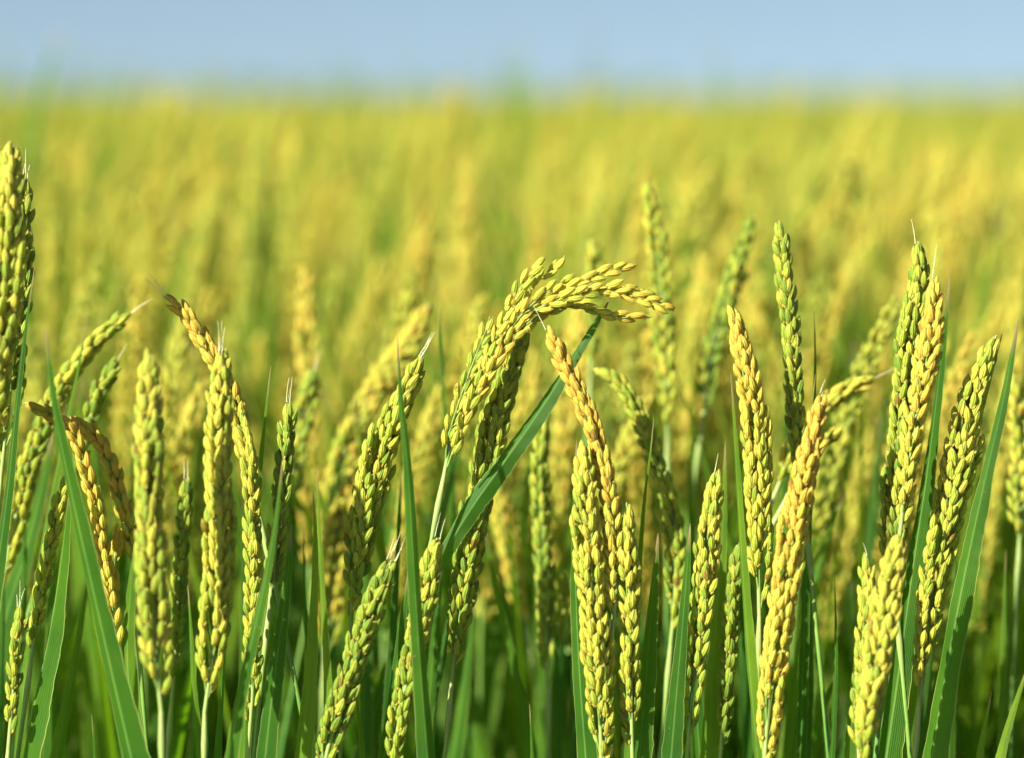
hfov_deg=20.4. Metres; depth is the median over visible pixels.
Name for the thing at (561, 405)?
rice plant
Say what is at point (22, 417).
rice plant
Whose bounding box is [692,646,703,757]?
rice shoot
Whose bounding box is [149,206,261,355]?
rice plant
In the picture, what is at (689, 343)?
rice plant
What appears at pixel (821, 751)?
rice plant
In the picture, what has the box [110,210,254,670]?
rice plant
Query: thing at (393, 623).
rice shoot
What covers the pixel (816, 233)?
rice plant
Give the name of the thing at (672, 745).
rice shoot
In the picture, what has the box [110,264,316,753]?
rice plant
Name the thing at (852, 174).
rice plant
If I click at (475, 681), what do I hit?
rice shoot
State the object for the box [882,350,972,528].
rice plant
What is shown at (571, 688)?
rice shoot
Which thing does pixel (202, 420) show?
rice plant
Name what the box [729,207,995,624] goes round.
rice plant
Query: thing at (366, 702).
rice shoot
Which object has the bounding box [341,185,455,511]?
rice plant
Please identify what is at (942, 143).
rice plant
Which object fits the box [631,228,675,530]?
rice plant
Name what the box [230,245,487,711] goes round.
rice plant
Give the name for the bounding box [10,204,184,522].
rice plant
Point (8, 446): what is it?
rice plant
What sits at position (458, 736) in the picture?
rice shoot
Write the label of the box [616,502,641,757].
rice plant
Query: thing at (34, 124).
rice shoot
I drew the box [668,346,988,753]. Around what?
rice plant
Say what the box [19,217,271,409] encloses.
rice plant
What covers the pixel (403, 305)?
rice plant
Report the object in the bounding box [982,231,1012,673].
rice plant
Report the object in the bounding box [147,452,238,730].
rice plant
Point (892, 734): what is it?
rice shoot
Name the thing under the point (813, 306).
rice plant
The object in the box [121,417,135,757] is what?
rice shoot
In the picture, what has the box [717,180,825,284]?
rice plant
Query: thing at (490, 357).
rice plant
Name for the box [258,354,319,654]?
rice plant
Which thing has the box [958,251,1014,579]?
rice plant
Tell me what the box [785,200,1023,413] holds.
rice plant
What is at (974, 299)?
rice plant
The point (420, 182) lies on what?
rice plant
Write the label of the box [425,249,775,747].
rice plant
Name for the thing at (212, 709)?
rice plant
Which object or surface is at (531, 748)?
rice shoot
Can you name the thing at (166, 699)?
rice shoot
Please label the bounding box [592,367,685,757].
rice plant
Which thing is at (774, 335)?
rice plant
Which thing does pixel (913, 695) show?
rice shoot
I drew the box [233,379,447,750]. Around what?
rice plant
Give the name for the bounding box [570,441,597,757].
rice shoot
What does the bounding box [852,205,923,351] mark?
rice plant
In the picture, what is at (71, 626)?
rice plant
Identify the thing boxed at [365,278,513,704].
rice plant
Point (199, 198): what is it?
rice plant
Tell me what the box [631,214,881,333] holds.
rice plant
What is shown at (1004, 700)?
rice shoot
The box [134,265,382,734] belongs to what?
rice plant
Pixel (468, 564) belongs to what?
rice plant
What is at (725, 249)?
rice plant
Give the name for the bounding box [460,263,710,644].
rice plant
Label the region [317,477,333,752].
rice shoot
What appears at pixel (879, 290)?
rice plant
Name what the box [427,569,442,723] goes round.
rice shoot
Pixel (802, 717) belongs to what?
rice shoot
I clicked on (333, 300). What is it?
rice plant
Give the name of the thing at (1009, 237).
rice plant
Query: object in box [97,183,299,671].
rice plant
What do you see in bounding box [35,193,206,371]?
rice plant
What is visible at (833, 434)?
rice plant
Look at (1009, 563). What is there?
rice plant
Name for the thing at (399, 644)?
rice shoot
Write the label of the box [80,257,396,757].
rice plant
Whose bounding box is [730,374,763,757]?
rice shoot
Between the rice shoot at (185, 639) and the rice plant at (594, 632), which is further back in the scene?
the rice shoot at (185, 639)
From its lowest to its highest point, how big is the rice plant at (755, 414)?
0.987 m
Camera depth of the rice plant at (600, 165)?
1.51 m
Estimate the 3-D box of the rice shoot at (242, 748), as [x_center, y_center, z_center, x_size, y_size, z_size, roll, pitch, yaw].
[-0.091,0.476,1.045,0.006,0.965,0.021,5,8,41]
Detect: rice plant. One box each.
[0,141,29,444]
[0,151,35,514]
[0,219,296,683]
[0,377,37,581]
[2,298,141,690]
[3,280,186,755]
[3,336,173,757]
[3,356,156,757]
[4,589,28,757]
[5,300,149,574]
[5,344,126,703]
[5,376,209,757]
[7,141,172,280]
[8,367,381,757]
[10,147,196,512]
[10,203,156,441]
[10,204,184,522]
[11,164,172,410]
[12,134,268,560]
[12,348,145,701]
[14,270,239,715]
[14,322,176,717]
[15,476,67,757]
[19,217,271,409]
[20,210,126,414]
[22,401,123,643]
[24,287,205,486]
[26,192,40,342]
[26,369,83,755]
[26,513,114,738]
[27,168,302,426]
[27,202,79,374]
[31,135,209,364]
[31,261,35,327]
[33,167,282,348]
[34,194,127,497]
[34,209,342,546]
[35,126,237,596]
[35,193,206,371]
[36,185,331,707]
[40,246,190,757]
[43,367,209,671]
[49,404,66,478]
[51,170,257,657]
[53,243,171,372]
[54,298,199,757]
[60,219,188,598]
[61,336,122,511]
[63,164,199,531]
[65,300,234,681]
[69,416,148,752]
[77,271,292,757]
[79,107,415,753]
[79,250,205,453]
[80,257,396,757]
[81,214,217,415]
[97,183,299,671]
[109,523,124,651]
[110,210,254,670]
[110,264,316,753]
[111,174,204,276]
[114,316,237,757]
[121,187,216,400]
[131,347,173,757]
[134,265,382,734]
[135,330,265,670]
[145,227,348,673]
[146,270,300,714]
[146,284,293,757]
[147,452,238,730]
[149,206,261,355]
[152,119,315,633]
[153,199,438,754]
[155,181,295,405]
[157,335,292,565]
[158,176,266,336]
[162,105,335,602]
[165,471,192,757]
[170,160,329,367]
[181,431,352,757]
[191,279,272,437]
[195,160,584,669]
[195,320,236,757]
[197,209,443,637]
[202,223,426,580]
[213,298,565,757]
[216,255,410,644]
[226,134,300,636]
[226,312,562,737]
[228,271,655,757]
[229,131,409,562]
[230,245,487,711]
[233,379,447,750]
[233,409,263,757]
[234,296,601,757]
[235,185,409,580]
[250,226,495,755]
[251,380,297,757]
[256,115,403,482]
[257,364,596,757]
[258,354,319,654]
[259,266,464,757]
[264,162,569,423]
[265,181,482,439]
[278,303,432,757]
[283,347,541,757]
[291,168,359,566]
[294,234,541,757]
[314,535,404,757]
[315,243,622,569]
[318,461,358,755]
[323,366,414,593]
[330,265,547,757]
[336,272,484,478]
[338,332,434,757]
[339,264,644,757]
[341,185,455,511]
[352,182,605,546]
[357,202,454,528]
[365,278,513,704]
[368,274,479,466]
[379,291,576,567]
[385,513,445,757]
[389,177,590,399]
[393,255,675,733]
[400,191,729,582]
[411,279,672,757]
[414,238,581,454]
[414,385,653,757]
[415,343,550,522]
[419,179,581,451]
[421,317,739,757]
[422,273,742,627]
[422,327,739,757]
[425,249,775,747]
[427,321,604,701]
[437,238,672,569]
[442,319,531,757]
[453,141,678,392]
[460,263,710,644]
[466,162,713,573]
[467,147,605,330]
[470,143,700,375]
[472,340,730,757]
[473,131,593,317]
[473,155,703,544]
[478,207,603,574]
[479,246,509,757]
[482,305,648,456]
[487,155,704,500]
[489,168,671,368]
[490,298,642,693]
[491,482,546,742]
[495,265,578,323]
[503,198,737,559]
[513,340,620,755]
[515,173,743,508]
[517,256,778,529]
[518,191,754,589]
[524,296,744,604]
[525,201,710,321]
[526,266,583,410]
[529,418,556,757]
[534,307,624,757]
[545,572,569,757]
[548,181,954,616]
[553,278,777,757]
[561,226,638,401]
[563,172,676,436]
[563,199,652,504]
[565,165,719,590]
[569,439,615,757]
[570,239,603,757]
[592,293,694,647]
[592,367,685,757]
[595,233,774,398]
[606,273,858,741]
[612,357,765,729]
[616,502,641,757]
[617,212,739,309]
[618,119,870,520]
[624,333,929,757]
[626,169,952,360]
[626,433,753,698]
[627,205,752,629]
[628,224,882,527]
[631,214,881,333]
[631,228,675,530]
[631,332,1010,754]
[639,182,773,346]
[640,275,728,586]
[642,181,675,704]
[653,264,780,645]
[660,134,831,544]
[663,140,877,400]
[663,249,965,694]
[668,216,757,699]
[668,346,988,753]
[678,227,776,338]
[680,181,759,260]
[683,456,723,757]
[688,368,893,704]
[688,426,843,697]
[689,341,887,562]
[696,279,721,497]
[699,265,775,503]
[704,269,1008,757]
[706,195,829,645]
[709,195,896,427]
[709,337,948,757]
[710,246,1023,757]
[716,543,741,757]
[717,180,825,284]
[727,304,773,680]
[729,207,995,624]
[732,271,868,502]
[733,116,996,607]
[735,149,1023,716]
[735,161,974,591]
[738,293,779,748]
[740,123,1015,311]
[745,282,1023,757]
[746,165,957,372]
[747,269,882,755]
[749,168,897,362]
[756,379,827,757]
[762,208,1002,757]
[763,132,931,466]
[767,293,926,757]
[767,336,887,621]
[772,220,829,757]
[773,413,881,757]
[781,197,1023,658]
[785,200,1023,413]
[792,211,877,576]
[797,215,1023,721]
[801,405,962,753]
[802,382,933,757]
[804,261,857,491]
[814,277,1023,757]
[814,389,998,724]
[817,342,976,653]
[819,150,883,444]
[823,379,1010,671]
[826,247,878,378]
[827,173,1023,359]
[827,265,910,453]
[839,210,990,444]
[848,546,877,757]
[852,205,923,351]
[853,211,1023,449]
[853,331,1023,757]
[855,533,907,757]
[862,188,984,362]
[862,210,1023,414]
[872,192,988,407]
[873,245,945,757]
[875,239,924,344]
[875,266,967,682]
[877,220,929,757]
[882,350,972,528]
[887,233,993,550]
[891,204,1023,607]
[891,252,946,313]
[894,138,957,380]
[899,176,1014,562]
[907,187,1013,452]
[912,335,999,757]
[913,408,1019,742]
[925,664,984,757]
[927,146,1023,425]
[930,338,1015,757]
[933,491,1018,757]
[942,311,1022,753]
[955,330,1023,757]
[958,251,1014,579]
[964,158,1023,749]
[971,329,1013,624]
[978,157,1002,225]
[979,177,1023,456]
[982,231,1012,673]
[986,426,1013,691]
[996,364,1023,757]
[1007,373,1023,757]
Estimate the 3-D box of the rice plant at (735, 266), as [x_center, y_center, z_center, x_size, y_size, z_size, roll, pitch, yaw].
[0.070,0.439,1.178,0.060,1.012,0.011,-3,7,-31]
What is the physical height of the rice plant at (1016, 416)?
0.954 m
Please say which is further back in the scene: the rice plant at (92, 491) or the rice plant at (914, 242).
the rice plant at (914, 242)
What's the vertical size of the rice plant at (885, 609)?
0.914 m
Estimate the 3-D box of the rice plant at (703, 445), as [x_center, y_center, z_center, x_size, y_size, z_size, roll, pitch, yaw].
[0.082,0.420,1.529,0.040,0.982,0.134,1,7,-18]
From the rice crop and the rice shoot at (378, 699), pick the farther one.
the rice crop
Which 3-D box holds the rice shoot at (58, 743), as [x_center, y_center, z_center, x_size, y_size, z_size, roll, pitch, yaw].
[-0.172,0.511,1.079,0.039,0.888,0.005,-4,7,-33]
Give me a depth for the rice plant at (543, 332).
1.52 m
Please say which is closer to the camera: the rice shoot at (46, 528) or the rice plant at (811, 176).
the rice shoot at (46, 528)
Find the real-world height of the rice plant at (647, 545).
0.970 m
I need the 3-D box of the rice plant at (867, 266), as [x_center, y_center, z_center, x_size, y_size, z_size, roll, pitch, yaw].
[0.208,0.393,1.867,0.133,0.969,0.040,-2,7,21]
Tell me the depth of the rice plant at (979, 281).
1.48 m
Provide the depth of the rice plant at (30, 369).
1.34 m
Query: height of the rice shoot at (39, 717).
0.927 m
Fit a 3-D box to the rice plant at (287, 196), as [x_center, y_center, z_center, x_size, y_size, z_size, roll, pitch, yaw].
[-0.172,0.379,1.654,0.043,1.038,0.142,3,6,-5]
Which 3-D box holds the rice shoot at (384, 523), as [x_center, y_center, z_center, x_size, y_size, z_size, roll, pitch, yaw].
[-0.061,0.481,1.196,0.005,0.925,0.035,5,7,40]
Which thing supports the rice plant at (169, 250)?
on the ground
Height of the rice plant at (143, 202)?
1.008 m
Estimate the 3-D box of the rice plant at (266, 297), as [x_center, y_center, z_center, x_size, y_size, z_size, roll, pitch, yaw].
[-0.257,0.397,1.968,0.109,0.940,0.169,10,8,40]
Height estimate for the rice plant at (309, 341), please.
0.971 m
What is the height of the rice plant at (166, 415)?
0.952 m
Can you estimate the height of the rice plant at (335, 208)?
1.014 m
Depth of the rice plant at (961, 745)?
1.23 m
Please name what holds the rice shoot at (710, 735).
on the ground
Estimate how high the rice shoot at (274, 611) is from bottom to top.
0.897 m
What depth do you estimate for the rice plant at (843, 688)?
1.25 m
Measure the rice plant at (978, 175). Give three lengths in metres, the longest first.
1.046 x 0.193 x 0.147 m
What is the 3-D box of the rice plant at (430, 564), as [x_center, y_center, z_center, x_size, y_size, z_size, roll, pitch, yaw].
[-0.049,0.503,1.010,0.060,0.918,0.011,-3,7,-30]
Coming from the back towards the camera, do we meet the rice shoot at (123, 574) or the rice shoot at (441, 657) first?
the rice shoot at (123, 574)
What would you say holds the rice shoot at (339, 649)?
on the ground
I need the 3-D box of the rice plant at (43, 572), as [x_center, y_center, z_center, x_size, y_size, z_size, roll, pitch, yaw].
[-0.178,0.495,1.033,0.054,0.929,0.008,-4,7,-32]
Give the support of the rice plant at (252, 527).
on the ground
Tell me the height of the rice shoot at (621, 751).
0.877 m
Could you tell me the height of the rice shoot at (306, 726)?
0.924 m
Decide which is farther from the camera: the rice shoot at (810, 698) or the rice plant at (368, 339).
the rice plant at (368, 339)
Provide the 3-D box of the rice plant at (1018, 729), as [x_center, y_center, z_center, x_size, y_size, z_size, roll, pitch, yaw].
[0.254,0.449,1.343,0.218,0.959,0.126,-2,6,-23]
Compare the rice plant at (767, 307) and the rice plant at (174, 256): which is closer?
the rice plant at (767, 307)
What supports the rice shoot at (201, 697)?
on the ground
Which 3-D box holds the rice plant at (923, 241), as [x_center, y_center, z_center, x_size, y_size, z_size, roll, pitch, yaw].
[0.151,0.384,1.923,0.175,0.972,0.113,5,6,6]
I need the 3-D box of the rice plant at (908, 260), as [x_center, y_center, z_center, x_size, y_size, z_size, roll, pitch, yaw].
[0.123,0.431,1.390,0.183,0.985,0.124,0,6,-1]
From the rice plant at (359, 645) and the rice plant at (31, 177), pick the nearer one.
the rice plant at (359, 645)
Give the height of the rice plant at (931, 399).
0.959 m
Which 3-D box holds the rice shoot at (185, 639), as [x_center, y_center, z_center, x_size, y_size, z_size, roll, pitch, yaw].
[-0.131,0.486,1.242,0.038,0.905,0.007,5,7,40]
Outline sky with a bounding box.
[0,0,1023,94]
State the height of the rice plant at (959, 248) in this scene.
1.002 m
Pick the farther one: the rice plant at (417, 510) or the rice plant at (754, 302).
the rice plant at (417, 510)
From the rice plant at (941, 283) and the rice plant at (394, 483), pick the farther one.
the rice plant at (941, 283)
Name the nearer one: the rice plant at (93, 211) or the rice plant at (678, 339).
the rice plant at (678, 339)
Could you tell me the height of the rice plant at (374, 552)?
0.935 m
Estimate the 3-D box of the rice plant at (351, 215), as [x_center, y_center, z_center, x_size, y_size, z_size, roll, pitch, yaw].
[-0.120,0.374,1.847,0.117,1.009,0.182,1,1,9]
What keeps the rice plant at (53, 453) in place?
on the ground
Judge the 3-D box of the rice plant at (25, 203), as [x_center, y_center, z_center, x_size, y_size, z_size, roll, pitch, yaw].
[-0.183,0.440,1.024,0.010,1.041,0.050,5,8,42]
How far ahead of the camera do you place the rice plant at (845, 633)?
1.34 m
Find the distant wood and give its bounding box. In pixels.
[0,81,1019,94]
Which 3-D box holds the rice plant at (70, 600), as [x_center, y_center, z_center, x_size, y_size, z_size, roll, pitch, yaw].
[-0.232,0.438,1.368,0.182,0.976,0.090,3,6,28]
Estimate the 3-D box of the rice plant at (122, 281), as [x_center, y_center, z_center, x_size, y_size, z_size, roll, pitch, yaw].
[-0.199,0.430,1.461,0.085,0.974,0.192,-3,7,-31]
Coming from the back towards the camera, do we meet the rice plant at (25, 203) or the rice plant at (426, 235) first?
the rice plant at (426, 235)
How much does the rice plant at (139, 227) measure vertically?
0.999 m
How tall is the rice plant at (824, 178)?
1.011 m
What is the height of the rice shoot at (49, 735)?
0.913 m
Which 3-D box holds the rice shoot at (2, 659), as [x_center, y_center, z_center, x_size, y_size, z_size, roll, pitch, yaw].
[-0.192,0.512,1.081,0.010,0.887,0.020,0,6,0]
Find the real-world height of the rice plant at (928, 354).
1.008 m
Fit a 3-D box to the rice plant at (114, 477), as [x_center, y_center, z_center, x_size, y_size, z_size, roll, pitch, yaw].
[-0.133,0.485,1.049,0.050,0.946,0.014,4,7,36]
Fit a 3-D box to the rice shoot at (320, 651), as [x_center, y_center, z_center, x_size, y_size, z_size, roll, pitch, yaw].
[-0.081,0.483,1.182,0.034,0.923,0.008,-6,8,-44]
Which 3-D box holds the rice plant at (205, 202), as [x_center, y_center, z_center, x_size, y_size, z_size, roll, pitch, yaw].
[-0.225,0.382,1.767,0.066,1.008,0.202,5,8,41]
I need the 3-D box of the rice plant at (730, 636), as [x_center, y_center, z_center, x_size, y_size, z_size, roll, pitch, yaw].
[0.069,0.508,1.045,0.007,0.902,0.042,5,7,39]
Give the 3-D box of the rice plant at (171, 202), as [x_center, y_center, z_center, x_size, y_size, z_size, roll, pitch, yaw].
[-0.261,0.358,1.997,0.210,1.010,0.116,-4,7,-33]
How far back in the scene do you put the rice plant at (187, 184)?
1.63 m
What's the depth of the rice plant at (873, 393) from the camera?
1.36 m
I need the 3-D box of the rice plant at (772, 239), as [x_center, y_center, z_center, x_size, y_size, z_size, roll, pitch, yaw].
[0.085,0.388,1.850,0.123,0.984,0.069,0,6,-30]
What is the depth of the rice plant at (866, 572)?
0.97 m
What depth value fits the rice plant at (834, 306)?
1.28 m
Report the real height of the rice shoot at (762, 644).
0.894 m
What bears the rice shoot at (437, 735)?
on the ground
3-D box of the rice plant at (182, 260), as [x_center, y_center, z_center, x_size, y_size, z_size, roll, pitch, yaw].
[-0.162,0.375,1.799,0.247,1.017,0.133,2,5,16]
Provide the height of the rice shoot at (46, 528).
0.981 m
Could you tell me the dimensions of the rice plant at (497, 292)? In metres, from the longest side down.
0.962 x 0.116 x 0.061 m
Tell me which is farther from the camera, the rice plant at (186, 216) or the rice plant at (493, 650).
the rice plant at (186, 216)
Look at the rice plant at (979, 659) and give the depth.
1.22 m
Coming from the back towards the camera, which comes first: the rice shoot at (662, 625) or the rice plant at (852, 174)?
the rice plant at (852, 174)
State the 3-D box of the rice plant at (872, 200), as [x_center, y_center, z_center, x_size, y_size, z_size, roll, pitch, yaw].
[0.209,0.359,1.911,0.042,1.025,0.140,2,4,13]
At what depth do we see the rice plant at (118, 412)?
1.25 m
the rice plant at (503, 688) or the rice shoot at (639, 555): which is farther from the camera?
the rice plant at (503, 688)
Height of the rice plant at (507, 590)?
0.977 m
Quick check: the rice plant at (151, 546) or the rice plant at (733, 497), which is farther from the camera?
the rice plant at (733, 497)
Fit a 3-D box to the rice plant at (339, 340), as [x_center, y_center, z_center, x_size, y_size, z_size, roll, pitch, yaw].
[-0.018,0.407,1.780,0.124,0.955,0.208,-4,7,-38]
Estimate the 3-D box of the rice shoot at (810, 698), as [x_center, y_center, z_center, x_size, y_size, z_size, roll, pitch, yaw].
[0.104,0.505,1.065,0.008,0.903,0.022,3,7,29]
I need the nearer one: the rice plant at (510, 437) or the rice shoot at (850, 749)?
the rice shoot at (850, 749)
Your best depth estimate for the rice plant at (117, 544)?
1.01 m
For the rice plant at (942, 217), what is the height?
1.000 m
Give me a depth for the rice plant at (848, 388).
1.06 m
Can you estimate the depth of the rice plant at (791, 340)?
1.01 m
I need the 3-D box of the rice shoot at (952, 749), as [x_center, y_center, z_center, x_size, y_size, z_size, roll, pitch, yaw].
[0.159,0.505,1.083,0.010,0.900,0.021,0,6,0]
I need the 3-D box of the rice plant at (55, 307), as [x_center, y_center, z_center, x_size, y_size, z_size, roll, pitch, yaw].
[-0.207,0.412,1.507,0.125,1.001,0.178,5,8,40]
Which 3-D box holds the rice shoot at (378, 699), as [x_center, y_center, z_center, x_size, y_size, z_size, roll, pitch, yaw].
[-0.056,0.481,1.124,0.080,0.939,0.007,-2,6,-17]
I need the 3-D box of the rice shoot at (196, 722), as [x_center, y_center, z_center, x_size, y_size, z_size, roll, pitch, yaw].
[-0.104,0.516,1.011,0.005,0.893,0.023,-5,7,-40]
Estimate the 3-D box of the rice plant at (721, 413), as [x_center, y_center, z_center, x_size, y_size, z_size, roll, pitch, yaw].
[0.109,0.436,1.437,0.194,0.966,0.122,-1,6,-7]
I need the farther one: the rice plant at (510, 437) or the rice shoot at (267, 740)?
the rice plant at (510, 437)
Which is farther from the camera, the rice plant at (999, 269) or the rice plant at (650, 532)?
the rice plant at (999, 269)
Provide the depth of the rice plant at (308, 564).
1.37 m
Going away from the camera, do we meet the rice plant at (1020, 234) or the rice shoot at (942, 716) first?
the rice shoot at (942, 716)
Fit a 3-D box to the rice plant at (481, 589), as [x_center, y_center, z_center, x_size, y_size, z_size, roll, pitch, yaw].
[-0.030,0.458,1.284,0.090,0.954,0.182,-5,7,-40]
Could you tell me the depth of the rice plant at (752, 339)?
1.34 m
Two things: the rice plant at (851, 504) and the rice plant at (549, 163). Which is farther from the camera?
the rice plant at (549, 163)
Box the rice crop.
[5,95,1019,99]
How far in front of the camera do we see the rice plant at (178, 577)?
1.03 m
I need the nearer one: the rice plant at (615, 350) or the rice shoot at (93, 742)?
the rice shoot at (93, 742)
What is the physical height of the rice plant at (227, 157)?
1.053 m
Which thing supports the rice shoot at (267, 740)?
on the ground
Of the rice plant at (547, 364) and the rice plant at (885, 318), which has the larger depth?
the rice plant at (885, 318)
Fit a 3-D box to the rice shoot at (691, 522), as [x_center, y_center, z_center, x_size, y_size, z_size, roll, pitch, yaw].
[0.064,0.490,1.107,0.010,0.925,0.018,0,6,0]
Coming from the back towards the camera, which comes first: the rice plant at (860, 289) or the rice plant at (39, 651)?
the rice plant at (860, 289)
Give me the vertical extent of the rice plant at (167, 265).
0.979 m
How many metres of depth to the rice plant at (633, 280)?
1.74 m
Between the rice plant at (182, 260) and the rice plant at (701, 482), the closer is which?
the rice plant at (701, 482)
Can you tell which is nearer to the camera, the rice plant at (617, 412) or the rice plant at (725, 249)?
the rice plant at (617, 412)
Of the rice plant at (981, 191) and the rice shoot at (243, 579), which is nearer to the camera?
the rice shoot at (243, 579)
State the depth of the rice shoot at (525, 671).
1.21 m
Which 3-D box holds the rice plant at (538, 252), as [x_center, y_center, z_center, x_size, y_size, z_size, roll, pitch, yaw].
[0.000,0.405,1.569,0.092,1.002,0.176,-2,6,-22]
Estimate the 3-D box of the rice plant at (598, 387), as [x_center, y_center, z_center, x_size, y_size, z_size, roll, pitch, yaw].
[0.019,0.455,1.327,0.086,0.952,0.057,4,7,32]
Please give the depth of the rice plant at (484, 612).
1.20 m
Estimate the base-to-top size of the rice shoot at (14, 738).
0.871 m
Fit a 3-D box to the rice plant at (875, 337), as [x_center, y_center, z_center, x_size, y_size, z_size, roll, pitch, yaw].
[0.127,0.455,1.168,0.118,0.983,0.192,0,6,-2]
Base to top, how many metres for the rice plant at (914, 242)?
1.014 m
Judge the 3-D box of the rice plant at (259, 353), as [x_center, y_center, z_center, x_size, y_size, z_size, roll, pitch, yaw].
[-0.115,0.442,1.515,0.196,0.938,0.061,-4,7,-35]
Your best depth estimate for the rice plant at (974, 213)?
1.72 m
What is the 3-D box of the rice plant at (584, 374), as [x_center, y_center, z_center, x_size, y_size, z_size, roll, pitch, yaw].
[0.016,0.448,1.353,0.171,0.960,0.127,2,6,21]
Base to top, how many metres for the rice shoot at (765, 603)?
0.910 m
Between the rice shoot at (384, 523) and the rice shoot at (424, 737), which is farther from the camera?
the rice shoot at (384, 523)
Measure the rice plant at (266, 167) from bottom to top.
1.053 m
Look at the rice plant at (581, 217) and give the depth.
1.86 m
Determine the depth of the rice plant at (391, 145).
1.73 m
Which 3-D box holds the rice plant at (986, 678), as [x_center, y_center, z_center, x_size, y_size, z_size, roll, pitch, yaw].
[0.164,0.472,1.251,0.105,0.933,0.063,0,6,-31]
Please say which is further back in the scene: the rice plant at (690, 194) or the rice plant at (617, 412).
the rice plant at (690, 194)
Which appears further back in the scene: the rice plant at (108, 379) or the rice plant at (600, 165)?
the rice plant at (600, 165)
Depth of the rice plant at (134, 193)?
1.79 m
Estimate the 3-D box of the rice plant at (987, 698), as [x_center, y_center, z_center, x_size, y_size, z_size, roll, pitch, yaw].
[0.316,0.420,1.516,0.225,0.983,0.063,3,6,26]
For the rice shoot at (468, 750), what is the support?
on the ground
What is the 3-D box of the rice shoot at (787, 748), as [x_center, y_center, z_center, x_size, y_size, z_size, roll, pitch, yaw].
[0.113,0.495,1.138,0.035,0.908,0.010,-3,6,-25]
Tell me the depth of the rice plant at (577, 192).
1.70 m
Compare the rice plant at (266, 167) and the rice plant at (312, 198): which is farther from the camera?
the rice plant at (312, 198)
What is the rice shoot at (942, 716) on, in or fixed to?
on the ground
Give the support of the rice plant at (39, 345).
on the ground
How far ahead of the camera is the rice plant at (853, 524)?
1.23 m
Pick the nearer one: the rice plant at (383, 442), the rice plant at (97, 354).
the rice plant at (383, 442)
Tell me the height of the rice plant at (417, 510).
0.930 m
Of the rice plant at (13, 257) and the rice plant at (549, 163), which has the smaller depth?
the rice plant at (13, 257)
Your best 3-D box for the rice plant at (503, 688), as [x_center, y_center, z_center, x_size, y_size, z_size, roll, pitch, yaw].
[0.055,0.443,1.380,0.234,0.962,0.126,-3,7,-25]
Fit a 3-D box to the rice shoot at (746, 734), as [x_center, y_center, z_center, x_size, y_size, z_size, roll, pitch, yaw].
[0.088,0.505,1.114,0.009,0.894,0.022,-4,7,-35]
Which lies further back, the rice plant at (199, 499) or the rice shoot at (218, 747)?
the rice plant at (199, 499)
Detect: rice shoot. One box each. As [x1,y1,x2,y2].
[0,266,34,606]
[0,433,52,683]
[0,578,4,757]
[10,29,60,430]
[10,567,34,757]
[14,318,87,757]
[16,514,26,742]
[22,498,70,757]
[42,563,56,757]
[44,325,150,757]
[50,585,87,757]
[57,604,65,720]
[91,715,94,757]
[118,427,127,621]
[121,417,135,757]
[122,527,143,732]
[146,474,197,716]
[158,509,178,755]
[166,488,213,757]
[188,576,213,757]
[188,590,201,757]
[214,651,225,757]
[225,455,283,757]
[238,498,245,757]
[239,366,270,757]
[250,601,267,756]
[256,526,291,757]
[267,464,288,757]
[276,501,289,757]
[295,493,318,757]
[303,531,314,757]
[314,445,340,756]
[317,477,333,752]
[324,506,362,757]
[352,451,459,757]
[356,470,389,744]
[356,699,364,757]
[359,574,372,757]
[378,579,407,757]
[381,468,401,737]
[397,336,434,757]
[413,619,447,757]
[415,299,609,757]
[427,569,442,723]
[427,609,442,757]
[438,303,473,757]
[448,579,490,743]
[448,594,475,757]
[486,535,537,757]
[508,485,530,704]
[529,704,533,757]
[551,589,562,757]
[559,545,565,757]
[569,419,578,738]
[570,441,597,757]
[595,599,624,757]
[607,623,613,757]
[614,623,616,639]
[624,419,653,757]
[634,535,658,757]
[636,515,643,679]
[657,547,663,661]
[661,524,690,757]
[682,455,694,757]
[690,569,709,757]
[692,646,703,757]
[700,441,726,757]
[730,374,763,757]
[736,533,754,757]
[739,621,763,757]
[760,554,785,748]
[763,374,815,729]
[778,491,844,757]
[795,592,813,757]
[796,317,815,757]
[815,641,829,754]
[829,573,837,757]
[844,662,855,757]
[845,416,878,734]
[850,572,874,757]
[851,483,863,757]
[878,276,949,757]
[881,639,893,721]
[902,328,1003,757]
[904,518,926,752]
[918,649,933,757]
[922,318,1018,757]
[923,670,925,689]
[949,547,956,757]
[965,629,972,704]
[976,691,991,757]
[990,625,996,757]
[995,676,1023,757]
[997,555,1009,757]
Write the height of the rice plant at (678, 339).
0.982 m

